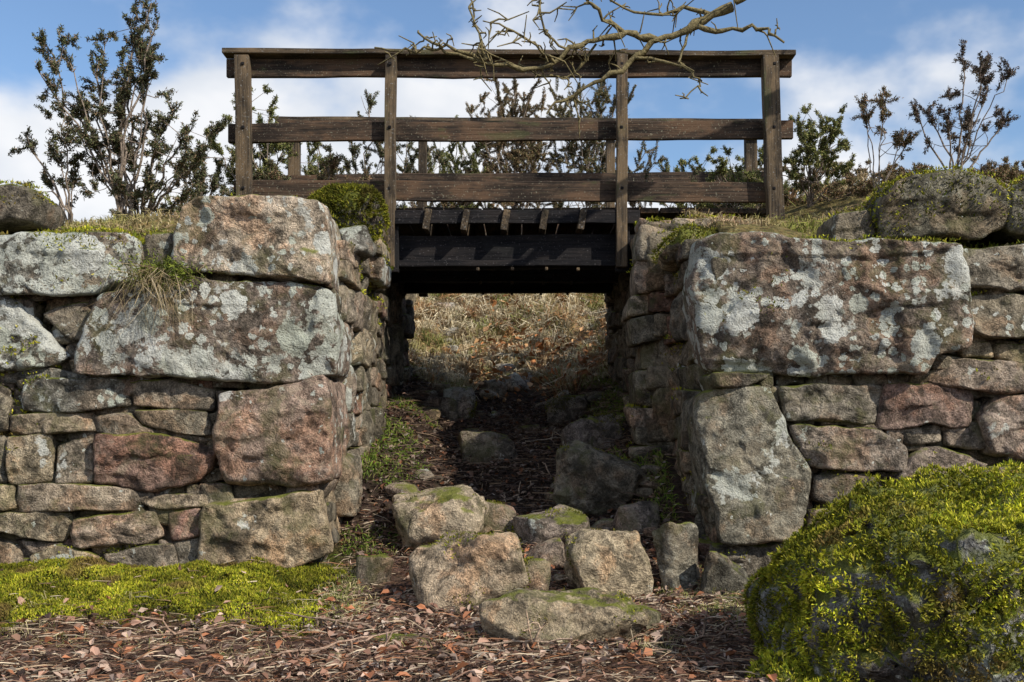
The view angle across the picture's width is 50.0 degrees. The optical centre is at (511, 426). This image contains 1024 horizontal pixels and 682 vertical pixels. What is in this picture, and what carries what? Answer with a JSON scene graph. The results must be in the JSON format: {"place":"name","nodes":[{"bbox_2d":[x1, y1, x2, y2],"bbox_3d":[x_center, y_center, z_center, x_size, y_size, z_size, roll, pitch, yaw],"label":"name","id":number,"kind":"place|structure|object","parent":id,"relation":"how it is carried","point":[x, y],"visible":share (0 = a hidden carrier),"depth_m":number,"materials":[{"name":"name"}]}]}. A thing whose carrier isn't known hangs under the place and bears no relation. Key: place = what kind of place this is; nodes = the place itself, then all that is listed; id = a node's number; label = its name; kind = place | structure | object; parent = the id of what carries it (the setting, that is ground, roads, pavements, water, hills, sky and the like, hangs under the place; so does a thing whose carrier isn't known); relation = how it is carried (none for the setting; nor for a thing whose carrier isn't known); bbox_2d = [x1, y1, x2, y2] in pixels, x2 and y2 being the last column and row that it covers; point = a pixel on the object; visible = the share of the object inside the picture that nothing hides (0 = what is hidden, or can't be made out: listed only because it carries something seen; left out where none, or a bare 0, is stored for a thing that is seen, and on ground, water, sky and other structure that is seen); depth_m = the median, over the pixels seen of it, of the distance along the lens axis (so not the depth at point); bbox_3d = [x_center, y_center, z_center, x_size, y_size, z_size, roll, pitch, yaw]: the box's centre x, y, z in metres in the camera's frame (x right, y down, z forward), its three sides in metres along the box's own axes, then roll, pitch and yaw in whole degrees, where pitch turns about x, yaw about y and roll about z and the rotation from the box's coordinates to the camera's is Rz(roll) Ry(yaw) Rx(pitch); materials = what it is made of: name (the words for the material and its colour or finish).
{"place":"outdoors","nodes":[
{"label":"outdoors","id":0,"kind":"place"},
{"bbox_2d":[408,201,438,207],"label":"heather bush","id":1,"kind":"object","parent":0,"point":[414,205],"visible":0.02,"depth_m":13.64,"materials":[{"name":"green plant"}]},
{"bbox_2d":[0,183,984,681],"bbox_3d":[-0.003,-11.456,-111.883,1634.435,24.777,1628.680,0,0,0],"label":"ground","id":2,"kind":"structure","parent":0,"point":[726,227],"depth_m":5.65,"materials":[{"name":"soil"}]},
{"bbox_2d":[7,123,89,222],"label":"gorse bush","id":3,"kind":"object","parent":2,"relation":"on","point":[72,178],"visible":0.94,"depth_m":7.27,"materials":[{"name":"green plant"}]},
{"bbox_2d":[31,0,176,219],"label":"gorse bush","id":4,"kind":"object","parent":2,"relation":"on","point":[146,56],"visible":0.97,"depth_m":7.17,"materials":[{"name":"green plant"}]},
{"bbox_2d":[43,303,249,481],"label":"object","id":5,"kind":"object","parent":2,"relation":"on","point":[232,389],"depth_m":6.00,"materials":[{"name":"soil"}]},
{"bbox_2d":[127,194,181,216],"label":"heather bush","id":6,"kind":"object","parent":2,"relation":"on","point":[167,198],"visible":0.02,"depth_m":11.62,"materials":[{"name":"green plant"}]},
{"bbox_2d":[81,98,231,220],"bbox_3d":[-2.338,-1.772,7.383,1.050,0.916,0.910,0,0,0],"label":"gorse bush","id":7,"kind":"object","parent":2,"relation":"on","point":[195,160],"visible":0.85,"depth_m":7.31,"materials":[{"name":"green plant"}]},
{"bbox_2d":[112,614,239,648],"bbox_3d":[-1.356,0.842,4.442,0.496,0.191,0.113,0,0,-14],"label":"dead stick","id":8,"kind":"object","parent":2,"relation":"on","point":[174,634],"visible":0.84,"depth_m":4.42,"materials":[{"name":"wood"}]},
{"bbox_2d":[0,555,352,638],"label":"moss carpet","id":9,"kind":"object","parent":2,"relation":"on","point":[10,572],"visible":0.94,"depth_m":5.22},
{"bbox_2d":[161,126,231,198],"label":"gorse bush","id":10,"kind":"object","parent":2,"relation":"on","point":[215,181],"visible":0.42,"depth_m":9.25,"materials":[{"name":"green plant"}]},
{"bbox_2d":[0,183,415,570],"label":"dry stone wall","id":11,"kind":"structure","parent":2,"relation":"on","point":[301,343],"depth_m":5.77,"materials":[{"name":"stone"}]},
{"bbox_2d":[58,241,222,373],"bbox_3d":[-1.845,-0.615,5.530,0.760,0.705,0.674,0,0,-37],"label":"grass tuft","id":12,"kind":"object","parent":11,"relation":"on","point":[158,276],"visible":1,"depth_m":5.66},
{"bbox_2d":[339,225,376,261],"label":"boulder","id":13,"kind":"object","parent":11,"relation":"on","point":[360,238],"visible":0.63,"depth_m":6.48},
{"bbox_2d":[171,173,265,203],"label":"heather bush","id":14,"kind":"object","parent":2,"relation":"on","point":[182,202],"visible":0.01,"depth_m":10.09,"materials":[{"name":"green plant"}]},
{"bbox_2d":[177,83,298,184],"bbox_3d":[-2.258,-2.317,9.222,0.924,1.331,0.682,0,0,0],"label":"gorse bush","id":15,"kind":"object","parent":2,"relation":"on","point":[267,149],"visible":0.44,"depth_m":9.23,"materials":[{"name":"green plant"}]},
{"bbox_2d":[175,158,317,211],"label":"heather bush","id":16,"kind":"object","parent":2,"relation":"on","point":[255,176],"visible":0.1,"depth_m":9.00,"materials":[{"name":"green plant"}]},
{"bbox_2d":[284,142,345,174],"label":"gorse bush","id":17,"kind":"object","parent":2,"relation":"on","point":[311,170],"visible":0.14,"depth_m":10.68,"materials":[{"name":"green plant"}]},
{"bbox_2d":[266,144,371,179],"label":"heather bush","id":18,"kind":"object","parent":2,"relation":"on","point":[331,169],"visible":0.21,"depth_m":8.48,"materials":[{"name":"green plant"}]},
{"bbox_2d":[285,612,373,632],"bbox_3d":[-0.789,0.881,4.733,0.400,0.150,0.130,0,0,0],"label":"dead stick","id":19,"kind":"object","parent":2,"relation":"on","point":[323,619],"visible":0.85,"depth_m":4.75,"materials":[{"name":"wood"}]},
{"bbox_2d":[326,651,340,662],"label":"rock","id":20,"kind":"object","parent":2,"relation":"on","point":[338,655],"visible":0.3,"depth_m":4.25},
{"bbox_2d":[276,627,397,655],"bbox_3d":[-0.681,0.903,4.319,0.443,0.206,0.247,0,0,0],"label":"dead stick","id":21,"kind":"object","parent":2,"relation":"on","point":[298,649],"visible":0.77,"depth_m":4.34,"materials":[{"name":"wood"}]},
{"bbox_2d":[319,189,383,238],"bbox_3d":[-1.038,-1.296,6.834,0.477,0.385,0.500,0,0,0],"label":"boulder","id":22,"kind":"object","parent":2,"relation":"on","point":[375,220],"visible":0.36,"depth_m":6.62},
{"bbox_2d":[355,554,394,588],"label":"rock","id":23,"kind":"object","parent":2,"relation":"on","point":[374,569],"visible":0.79,"depth_m":5.63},
{"bbox_2d":[316,89,450,207],"bbox_3d":[-1.346,-2.188,10.856,1.481,2.455,0.929,0,0,0],"label":"gorse bush","id":24,"kind":"object","parent":2,"relation":"on","point":[408,167],"visible":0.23,"depth_m":10.84,"materials":[{"name":"green plant"}]},
{"bbox_2d":[367,633,419,648],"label":"rock","id":25,"kind":"object","parent":2,"relation":"on","point":[399,636],"visible":0.17,"depth_m":4.55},
{"bbox_2d":[387,596,406,602],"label":"rock","id":26,"kind":"object","parent":2,"relation":"on","point":[395,598],"visible":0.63,"depth_m":5.35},
{"bbox_2d":[384,482,418,497],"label":"rock","id":27,"kind":"object","parent":2,"relation":"on","point":[394,488],"visible":0.38,"depth_m":6.54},
{"bbox_2d":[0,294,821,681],"bbox_3d":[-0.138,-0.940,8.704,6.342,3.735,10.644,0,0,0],"label":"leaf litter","id":28,"kind":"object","parent":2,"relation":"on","point":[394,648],"visible":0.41,"depth_m":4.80,"materials":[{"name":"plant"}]},
{"bbox_2d":[415,469,434,480],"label":"rock","id":29,"kind":"object","parent":2,"relation":"on","point":[429,473],"visible":0.6,"depth_m":7.17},
{"bbox_2d":[423,406,440,420],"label":"rock","id":30,"kind":"object","parent":2,"relation":"on","point":[435,413],"visible":0.59,"depth_m":8.81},
{"bbox_2d":[392,484,488,550],"bbox_3d":[-0.407,0.534,6.178,0.558,0.410,0.436,0,0,0],"label":"rock","id":31,"kind":"object","parent":2,"relation":"on","point":[426,517],"visible":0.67,"depth_m":6.01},
{"bbox_2d":[431,382,449,392],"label":"rock","id":32,"kind":"object","parent":2,"relation":"on","point":[445,385],"visible":0.65,"depth_m":10.16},
{"bbox_2d":[424,396,457,423],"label":"rock","id":33,"kind":"object","parent":2,"relation":"on","point":[447,407],"visible":0.61,"depth_m":9.01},
{"bbox_2d":[436,372,449,381],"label":"rock","id":34,"kind":"object","parent":2,"relation":"on","point":[442,373],"visible":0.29,"depth_m":10.40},
{"bbox_2d":[396,114,491,209],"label":"gorse bush","id":35,"kind":"object","parent":2,"relation":"on","point":[472,163],"visible":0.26,"depth_m":14.13,"materials":[{"name":"green plant"}]},
{"bbox_2d":[438,302,454,311],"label":"rock","id":36,"kind":"object","parent":2,"relation":"on","point":[451,304],"visible":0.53,"depth_m":12.57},
{"bbox_2d":[443,326,458,337],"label":"rock","id":37,"kind":"object","parent":2,"relation":"on","point":[453,329],"visible":0.75,"depth_m":12.06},
{"bbox_2d":[443,345,458,352],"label":"rock","id":38,"kind":"object","parent":2,"relation":"on","point":[453,348],"visible":0.56,"depth_m":11.74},
{"bbox_2d":[441,202,467,207],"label":"heather bush","id":39,"kind":"object","parent":2,"relation":"on","point":[454,203],"visible":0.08,"depth_m":14.07,"materials":[{"name":"green plant"}]},
{"bbox_2d":[443,386,475,418],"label":"rock","id":40,"kind":"object","parent":2,"relation":"on","point":[461,396],"visible":0.56,"depth_m":9.42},
{"bbox_2d":[408,531,528,613],"bbox_3d":[-0.213,0.736,5.305,0.587,0.478,0.356,0,0,0],"label":"rock","id":41,"kind":"object","parent":2,"relation":"on","point":[493,564],"visible":0.79,"depth_m":5.17,"materials":[{"name":"stone"}]},
{"bbox_2d":[458,431,517,463],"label":"rock","id":42,"kind":"object","parent":2,"relation":"on","point":[477,445],"visible":0.73,"depth_m":7.79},
{"bbox_2d":[479,388,497,398],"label":"rock","id":43,"kind":"object","parent":2,"relation":"on","point":[482,393],"visible":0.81,"depth_m":10.33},
{"bbox_2d":[478,379,506,396],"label":"rock","id":44,"kind":"object","parent":2,"relation":"on","point":[499,388],"visible":0.69,"depth_m":10.37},
{"bbox_2d":[482,501,515,532],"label":"rock","id":45,"kind":"object","parent":2,"relation":"on","point":[501,515],"visible":0.23,"depth_m":6.31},
{"bbox_2d":[494,363,515,375],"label":"rock","id":46,"kind":"object","parent":2,"relation":"on","point":[502,365],"visible":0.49,"depth_m":10.96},
{"bbox_2d":[222,48,795,296],"bbox_3d":[0.099,-1.940,8.862,4.407,1.624,1.876,0,0,0],"label":"wooden footbridge","id":47,"kind":"object","parent":2,"relation":"on","point":[511,251],"visible":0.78,"depth_m":8.04,"materials":[{"name":"brown wood"}]},
{"bbox_2d":[0,195,1023,665],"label":"bank grass","id":48,"kind":"structure","parent":2,"relation":"on","point":[136,219],"depth_m":6.50,"materials":[{"name":"plant"}]},
{"bbox_2d":[0,164,1023,640],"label":"wall moss","id":49,"kind":"object","parent":2,"relation":"on","point":[328,194],"depth_m":6.06,"materials":[{"name":"plant"}]},
{"bbox_2d":[500,372,530,390],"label":"rock","id":50,"kind":"object","parent":2,"relation":"on","point":[514,380],"visible":0.64,"depth_m":10.56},
{"bbox_2d":[460,611,572,649],"bbox_3d":[0.016,0.804,4.235,0.435,0.209,0.139,0,0,33],"label":"dead stick","id":51,"kind":"object","parent":2,"relation":"on","point":[536,639],"visible":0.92,"depth_m":4.22,"materials":[{"name":"wood"}]},
{"bbox_2d":[501,481,532,501],"bbox_3d":[0.019,0.465,7.074,0.162,0.228,0.351,0,0,16],"label":"dead stick","id":52,"kind":"object","parent":2,"relation":"on","point":[518,493],"visible":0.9,"depth_m":7.03,"materials":[{"name":"wood"}]},
{"bbox_2d":[457,78,577,209],"bbox_3d":[0.089,-3.300,14.179,1.725,2.616,1.305,0,0,-32],"label":"gorse bush","id":53,"kind":"object","parent":2,"relation":"on","point":[522,154],"visible":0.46,"depth_m":14.09,"materials":[{"name":"green plant"}]},
{"bbox_2d":[520,372,531,381],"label":"rock","id":54,"kind":"object","parent":2,"relation":"on","point":[528,377],"visible":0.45,"depth_m":10.84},
{"bbox_2d":[517,424,539,432],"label":"rock","id":55,"kind":"object","parent":2,"relation":"on","point":[533,427],"visible":0.41,"depth_m":9.00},
{"bbox_2d":[523,558,550,590],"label":"rock","id":56,"kind":"object","parent":2,"relation":"on","point":[539,572],"visible":0.31,"depth_m":5.30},
{"bbox_2d":[529,462,555,477],"bbox_3d":[0.279,0.328,7.357,0.387,0.187,0.129,0,0,38],"label":"dead stick","id":57,"kind":"object","parent":2,"relation":"on","point":[542,473],"visible":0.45,"depth_m":7.41,"materials":[{"name":"wood"}]},
{"bbox_2d":[525,427,560,443],"bbox_3d":[0.351,0.086,8.344,0.499,0.230,0.134,0,0,-24],"label":"dead stick","id":58,"kind":"object","parent":2,"relation":"on","point":[552,437],"visible":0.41,"depth_m":8.35,"materials":[{"name":"wood"}]},
{"bbox_2d":[523,537,565,569],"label":"rock","id":59,"kind":"object","parent":2,"relation":"on","point":[551,550],"visible":0.46,"depth_m":5.81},
{"bbox_2d":[544,492,553,503],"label":"rock","id":60,"kind":"object","parent":2,"relation":"on","point":[546,495],"visible":0.23,"depth_m":6.95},
{"bbox_2d":[513,504,589,547],"bbox_3d":[0.237,0.573,6.221,0.428,0.255,0.346,0,0,-11],"label":"rock","id":61,"kind":"object","parent":2,"relation":"on","point":[537,527],"visible":0.66,"depth_m":6.11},
{"bbox_2d":[552,574,565,582],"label":"rock","id":62,"kind":"object","parent":2,"relation":"on","point":[558,576],"visible":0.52,"depth_m":5.66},
{"bbox_2d":[479,588,647,648],"bbox_3d":[0.209,0.832,4.639,0.704,0.298,0.327,0,0,-9],"label":"rock","id":63,"kind":"object","parent":2,"relation":"on","point":[590,613],"visible":0.7,"depth_m":4.54,"materials":[{"name":"stone"}]},
{"bbox_2d":[546,394,587,426],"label":"rock","id":64,"kind":"object","parent":2,"relation":"on","point":[581,402],"visible":0.65,"depth_m":9.21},
{"bbox_2d":[374,0,784,137],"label":"bare tree","id":65,"kind":"object","parent":2,"relation":"on","point":[694,24],"visible":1,"depth_m":6.73,"materials":[{"name":"brown plant"}]},
{"bbox_2d":[508,78,666,209],"bbox_3d":[0.992,-3.409,14.611,2.091,2.862,1.540,0,0,0],"label":"gorse bush","id":66,"kind":"object","parent":2,"relation":"on","point":[588,155],"visible":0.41,"depth_m":14.34,"materials":[{"name":"green plant"}]},
{"bbox_2d":[576,650,604,657],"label":"rock","id":67,"kind":"object","parent":2,"relation":"on","point":[586,654],"visible":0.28,"depth_m":4.18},
{"bbox_2d":[561,414,623,451],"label":"rock","id":68,"kind":"object","parent":2,"relation":"on","point":[584,430],"visible":0.52,"depth_m":7.61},
{"bbox_2d":[587,391,604,405],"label":"rock","id":69,"kind":"object","parent":2,"relation":"on","point":[591,397],"visible":0.48,"depth_m":9.35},
{"bbox_2d":[551,440,646,516],"bbox_3d":[0.539,0.342,6.667,0.613,0.532,0.411,0,0,0],"label":"rock","id":70,"kind":"object","parent":2,"relation":"on","point":[590,479],"visible":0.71,"depth_m":6.51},
{"bbox_2d":[590,518,613,529],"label":"rock","id":71,"kind":"object","parent":2,"relation":"on","point":[605,522],"visible":0.36,"depth_m":6.30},
{"bbox_2d":[563,528,653,600],"bbox_3d":[0.479,0.708,5.551,0.429,0.391,0.300,0,0,-11],"label":"rock","id":72,"kind":"object","parent":2,"relation":"on","point":[605,560],"visible":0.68,"depth_m":5.44,"materials":[{"name":"stone"}]},
{"bbox_2d":[612,501,659,536],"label":"rock","id":73,"kind":"object","parent":2,"relation":"on","point":[638,516],"visible":0.75,"depth_m":6.20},
{"bbox_2d":[630,450,649,460],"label":"rock","id":74,"kind":"object","parent":2,"relation":"on","point":[641,452],"visible":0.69,"depth_m":7.04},
{"bbox_2d":[597,202,684,209],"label":"heather bush","id":75,"kind":"object","parent":2,"relation":"on","point":[632,204],"visible":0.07,"depth_m":13.73,"materials":[{"name":"green plant"}]},
{"bbox_2d":[635,487,652,497],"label":"rock","id":76,"kind":"object","parent":2,"relation":"on","point":[645,492],"visible":0.8,"depth_m":6.53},
{"bbox_2d":[636,604,660,633],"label":"rock","id":77,"kind":"object","parent":2,"relation":"on","point":[654,616],"visible":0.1,"depth_m":4.78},
{"bbox_2d":[639,479,659,488],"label":"rock","id":78,"kind":"object","parent":2,"relation":"on","point":[646,483],"visible":0.43,"depth_m":6.55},
{"bbox_2d":[642,527,657,538],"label":"rock","id":79,"kind":"object","parent":2,"relation":"on","point":[647,532],"visible":0.27,"depth_m":6.12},
{"bbox_2d":[407,168,894,397],"bbox_3d":[0.222,-1.542,12.240,9.246,2.673,5.217,0,0,0],"label":"dead bracken","id":80,"kind":"object","parent":2,"relation":"on","point":[446,358],"visible":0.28,"depth_m":11.92,"materials":[{"name":"brown plant"}]},
{"bbox_2d":[641,464,662,474],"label":"rock","id":81,"kind":"object","parent":2,"relation":"on","point":[650,467],"visible":0.58,"depth_m":6.72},
{"bbox_2d":[651,522,699,593],"bbox_3d":[0.848,0.686,5.632,0.260,0.415,0.183,0,0,0],"label":"rock","id":82,"kind":"object","parent":2,"relation":"on","point":[676,546],"visible":0.84,"depth_m":5.57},
{"bbox_2d":[637,164,746,209],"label":"heather bush","id":83,"kind":"object","parent":2,"relation":"on","point":[718,205],"visible":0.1,"depth_m":9.34,"materials":[{"name":"green plant"}]},
{"bbox_2d":[656,146,743,206],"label":"gorse bush","id":84,"kind":"object","parent":2,"relation":"on","point":[682,163],"visible":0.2,"depth_m":10.58,"materials":[{"name":"green plant"}]},
{"bbox_2d":[682,608,748,642],"bbox_3d":[0.870,0.819,4.536,0.346,0.148,0.098,0,0,-23],"label":"dead stick","id":85,"kind":"object","parent":2,"relation":"on","point":[726,631],"visible":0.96,"depth_m":4.53,"materials":[{"name":"wood"}]},
{"bbox_2d":[659,182,788,208],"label":"heather bush","id":86,"kind":"object","parent":2,"relation":"on","point":[787,187],"visible":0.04,"depth_m":11.12,"materials":[{"name":"green plant"}]},
{"bbox_2d":[700,551,752,597],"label":"rock","id":87,"kind":"object","parent":2,"relation":"on","point":[722,571],"visible":0.49,"depth_m":5.46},
{"bbox_2d":[673,145,790,209],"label":"heather bush","id":88,"kind":"object","parent":2,"relation":"on","point":[753,176],"visible":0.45,"depth_m":8.91,"materials":[{"name":"green plant"}]},
{"bbox_2d":[735,145,789,190],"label":"heather bush","id":89,"kind":"object","parent":2,"relation":"on","point":[760,159],"visible":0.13,"depth_m":10.94,"materials":[{"name":"green plant"}]},
{"bbox_2d":[760,188,795,208],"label":"heather bush","id":90,"kind":"object","parent":2,"relation":"on","point":[786,200],"visible":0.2,"depth_m":10.35,"materials":[{"name":"green plant"}]},
{"bbox_2d":[744,648,854,681],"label":"mossy boulder","id":91,"kind":"object","parent":2,"relation":"on","point":[781,671],"visible":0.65,"depth_m":3.80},
{"bbox_2d":[604,169,1023,578],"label":"dry stone wall","id":92,"kind":"structure","parent":2,"relation":"on","point":[874,353],"depth_m":5.77,"materials":[{"name":"stone"}]},
{"bbox_2d":[658,229,717,271],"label":"boulder","id":93,"kind":"object","parent":92,"relation":"on","point":[669,263],"visible":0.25,"depth_m":6.65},
{"bbox_2d":[758,157,872,192],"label":"heather bush","id":94,"kind":"object","parent":2,"relation":"on","point":[858,169],"visible":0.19,"depth_m":11.18,"materials":[{"name":"green plant"}]},
{"bbox_2d":[782,102,855,206],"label":"gorse bush","id":95,"kind":"object","parent":2,"relation":"on","point":[808,147],"visible":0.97,"depth_m":9.59,"materials":[{"name":"green plant"}]},
{"bbox_2d":[796,168,887,203],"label":"heather bush","id":96,"kind":"object","parent":2,"relation":"on","point":[838,192],"visible":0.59,"depth_m":9.58,"materials":[{"name":"green plant"}]},
{"bbox_2d":[824,168,908,198],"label":"heather bush","id":97,"kind":"object","parent":2,"relation":"on","point":[857,190],"visible":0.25,"depth_m":9.38,"materials":[{"name":"brown plant"}]},
{"bbox_2d":[821,161,937,185],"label":"heather bush","id":98,"kind":"object","parent":2,"relation":"on","point":[848,175],"visible":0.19,"depth_m":10.51,"materials":[{"name":"green plant"}]},
{"bbox_2d":[741,458,1023,681],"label":"mossy boulder","id":99,"kind":"object","parent":2,"relation":"on","point":[917,577],"visible":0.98,"depth_m":3.68,"materials":[{"name":"plant"}]},
{"bbox_2d":[850,85,921,192],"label":"gorse bush","id":100,"kind":"object","parent":2,"relation":"on","point":[898,138],"visible":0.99,"depth_m":8.91,"materials":[{"name":"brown plant"}]},
{"bbox_2d":[875,162,941,186],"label":"heather bush","id":101,"kind":"object","parent":2,"relation":"on","point":[919,165],"visible":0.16,"depth_m":9.63,"materials":[{"name":"brown plant"}]},
{"bbox_2d":[906,39,1020,173],"bbox_3d":[3.554,-2.418,8.591,0.771,1.245,0.695,0,0,0],"label":"gorse bush","id":102,"kind":"object","parent":2,"relation":"on","point":[980,72],"visible":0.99,"depth_m":8.52,"materials":[{"name":"green plant"}]},
{"bbox_2d":[954,155,1022,180],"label":"heather bush","id":103,"kind":"object","parent":2,"relation":"on","point":[994,162],"visible":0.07,"depth_m":11.09,"materials":[{"name":"brown plant"}]},
{"bbox_2d":[974,161,1021,172],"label":"heather bush","id":104,"kind":"object","parent":2,"relation":"on","point":[1016,163],"visible":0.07,"depth_m":11.49,"materials":[{"name":"brown plant"}]},
{"bbox_2d":[984,158,1015,181],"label":"heather bush","id":105,"kind":"object","parent":2,"relation":"on","point":[1006,160],"visible":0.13,"depth_m":11.20,"materials":[{"name":"brown plant"}]},
{"bbox_2d":[978,168,1023,186],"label":"heather bush","id":106,"kind":"object","parent":2,"relation":"on","point":[1000,174],"visible":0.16,"depth_m":9.02,"materials":[{"name":"green plant"}]},
{"bbox_2d":[991,160,1023,183],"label":"heather bush","id":107,"kind":"object","parent":2,"relation":"on","point":[1013,173],"visible":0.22,"depth_m":10.36,"materials":[{"name":"brown plant"}]},
{"bbox_2d":[0,0,1023,222],"label":"sky","id":108,"kind":"structure","parent":0,"point":[845,49],"materials":[{"name":"blue"}]},
{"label":"rock","id":109,"kind":"object","parent":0,"visible":0},
{"bbox_2d":[497,352,516,363],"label":"rock","id":110,"kind":"object","parent":109,"relation":"on","point":[498,354],"visible":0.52,"depth_m":11.17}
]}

